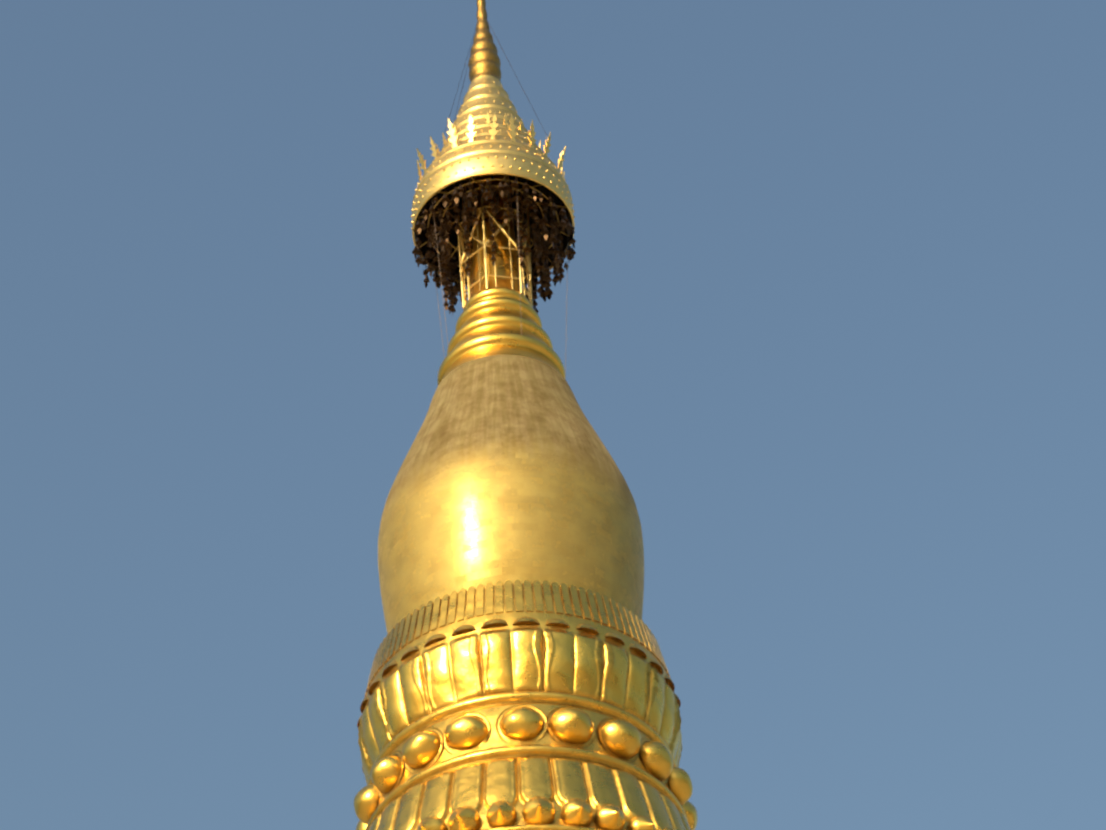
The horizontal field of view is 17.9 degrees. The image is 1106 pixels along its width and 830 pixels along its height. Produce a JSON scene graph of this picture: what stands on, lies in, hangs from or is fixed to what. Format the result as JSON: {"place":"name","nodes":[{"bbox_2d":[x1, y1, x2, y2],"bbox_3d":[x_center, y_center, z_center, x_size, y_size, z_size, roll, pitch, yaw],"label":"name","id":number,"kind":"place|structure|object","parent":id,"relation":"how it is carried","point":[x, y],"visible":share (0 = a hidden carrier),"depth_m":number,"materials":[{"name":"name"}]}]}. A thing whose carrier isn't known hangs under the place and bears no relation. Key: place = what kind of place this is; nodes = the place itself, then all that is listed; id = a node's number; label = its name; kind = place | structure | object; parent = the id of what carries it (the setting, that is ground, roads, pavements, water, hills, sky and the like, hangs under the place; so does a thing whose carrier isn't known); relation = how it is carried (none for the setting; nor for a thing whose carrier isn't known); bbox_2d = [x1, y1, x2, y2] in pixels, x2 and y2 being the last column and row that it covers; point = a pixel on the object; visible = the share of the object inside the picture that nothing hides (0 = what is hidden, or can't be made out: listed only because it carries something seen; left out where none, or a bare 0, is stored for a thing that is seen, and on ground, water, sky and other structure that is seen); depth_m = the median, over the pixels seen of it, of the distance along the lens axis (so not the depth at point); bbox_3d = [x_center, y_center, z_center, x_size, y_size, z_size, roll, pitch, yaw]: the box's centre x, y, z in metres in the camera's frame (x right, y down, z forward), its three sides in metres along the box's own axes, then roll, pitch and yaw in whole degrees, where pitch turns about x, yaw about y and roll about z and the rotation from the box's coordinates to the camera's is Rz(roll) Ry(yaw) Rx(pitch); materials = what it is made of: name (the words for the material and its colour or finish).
{"place":"outdoors","nodes":[
{"label":"outdoors","id":0,"kind":"place"},
{"bbox_2d":[0,0,1105,829],"label":"sky","id":1,"kind":"structure","parent":0,"point":[833,288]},
{"bbox_3d":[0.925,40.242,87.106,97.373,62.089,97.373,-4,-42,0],"label":"stupa","id":2,"kind":"object","parent":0,"visible":0},
{"bbox_2d":[354,583,697,829],"bbox_3d":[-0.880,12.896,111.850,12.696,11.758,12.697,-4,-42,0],"label":"lotus bands","id":3,"kind":"object","parent":2,"relation":"on","point":[576,725],"visible":0.9,"depth_m":109.23,"materials":[{"name":"gold metal"}]},
{"bbox_2d":[378,355,643,694],"bbox_3d":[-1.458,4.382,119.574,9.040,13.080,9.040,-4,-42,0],"label":"banana bud","id":4,"kind":"object","parent":3,"relation":"on","point":[509,470],"visible":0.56,"depth_m":116.18,"materials":[{"name":"gold metal"}]},
{"bbox_2d":[437,175,565,384],"bbox_3d":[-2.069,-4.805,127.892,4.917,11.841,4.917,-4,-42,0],"label":"neck rings","id":5,"kind":"object","parent":4,"relation":"on","point":[492,320],"visible":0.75,"depth_m":124.95,"materials":[{"name":"gold metal"}]},
{"bbox_2d":[411,75,574,284],"bbox_3d":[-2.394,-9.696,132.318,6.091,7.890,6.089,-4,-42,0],"label":"umbrella","id":6,"kind":"object","parent":5,"relation":"on","point":[483,153],"visible":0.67,"depth_m":129.03,"materials":[{"name":"gold metal"}]},
{"bbox_2d":[468,0,500,81],"bbox_3d":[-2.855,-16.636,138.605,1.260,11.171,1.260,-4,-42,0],"label":"spire","id":7,"kind":"object","parent":6,"relation":"on","point":[484,59],"visible":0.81,"depth_m":135.63,"materials":[{"name":"gold metal"}]},
{"bbox_2d":[416,111,565,233],"bbox_3d":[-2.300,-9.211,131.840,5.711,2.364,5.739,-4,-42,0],"label":"finials","id":8,"kind":"object","parent":6,"relation":"attached to","point":[452,132],"visible":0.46,"depth_m":129.89,"materials":[{"name":"gold metal"}]},
{"bbox_2d":[414,174,571,279],"bbox_3d":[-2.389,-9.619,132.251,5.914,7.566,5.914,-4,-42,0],"label":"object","id":9,"kind":"object","parent":6,"relation":"attached to","point":[453,236],"visible":0.02,"depth_m":132.35,"materials":[{"name":"brown metal"}]},
{"bbox_2d":[416,20,570,304],"bbox_3d":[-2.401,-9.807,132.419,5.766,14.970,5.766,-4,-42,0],"label":"wires","id":10,"kind":"object","parent":6,"relation":"attached to","point":[486,184],"visible":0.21,"depth_m":129.09,"materials":[{"name":"brown metal"}]},
{"bbox_2d":[412,179,575,315],"bbox_3d":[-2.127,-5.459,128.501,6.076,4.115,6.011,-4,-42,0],"label":"hanging bells","id":11,"kind":"object","parent":6,"relation":"hanging from","point":[450,290],"visible":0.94,"depth_m":128.07,"materials":[{"name":"brown metal"}]},
{"bbox_2d":[432,198,567,375],"bbox_3d":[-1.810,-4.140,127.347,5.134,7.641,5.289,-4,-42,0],"label":"cables","id":12,"kind":"object","parent":6,"relation":"attached to","point":[519,277],"visible":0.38,"depth_m":126.63,"materials":[{"name":"metal"}]},
{"bbox_2d":[419,175,568,308],"bbox_3d":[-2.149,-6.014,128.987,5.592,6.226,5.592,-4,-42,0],"label":"support frame","id":13,"kind":"object","parent":5,"relation":"on","point":[464,257],"visible":0.35,"depth_m":128.36,"materials":[{"name":"gold metal"}]},
{"bbox_2d":[364,580,674,697],"bbox_3d":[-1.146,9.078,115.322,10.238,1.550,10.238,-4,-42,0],"label":"lotus crown tabs","id":14,"kind":"object","parent":3,"relation":"attached to","point":[518,590],"visible":0.33,"depth_m":112.15,"materials":[{"name":"gold metal"}]}
]}

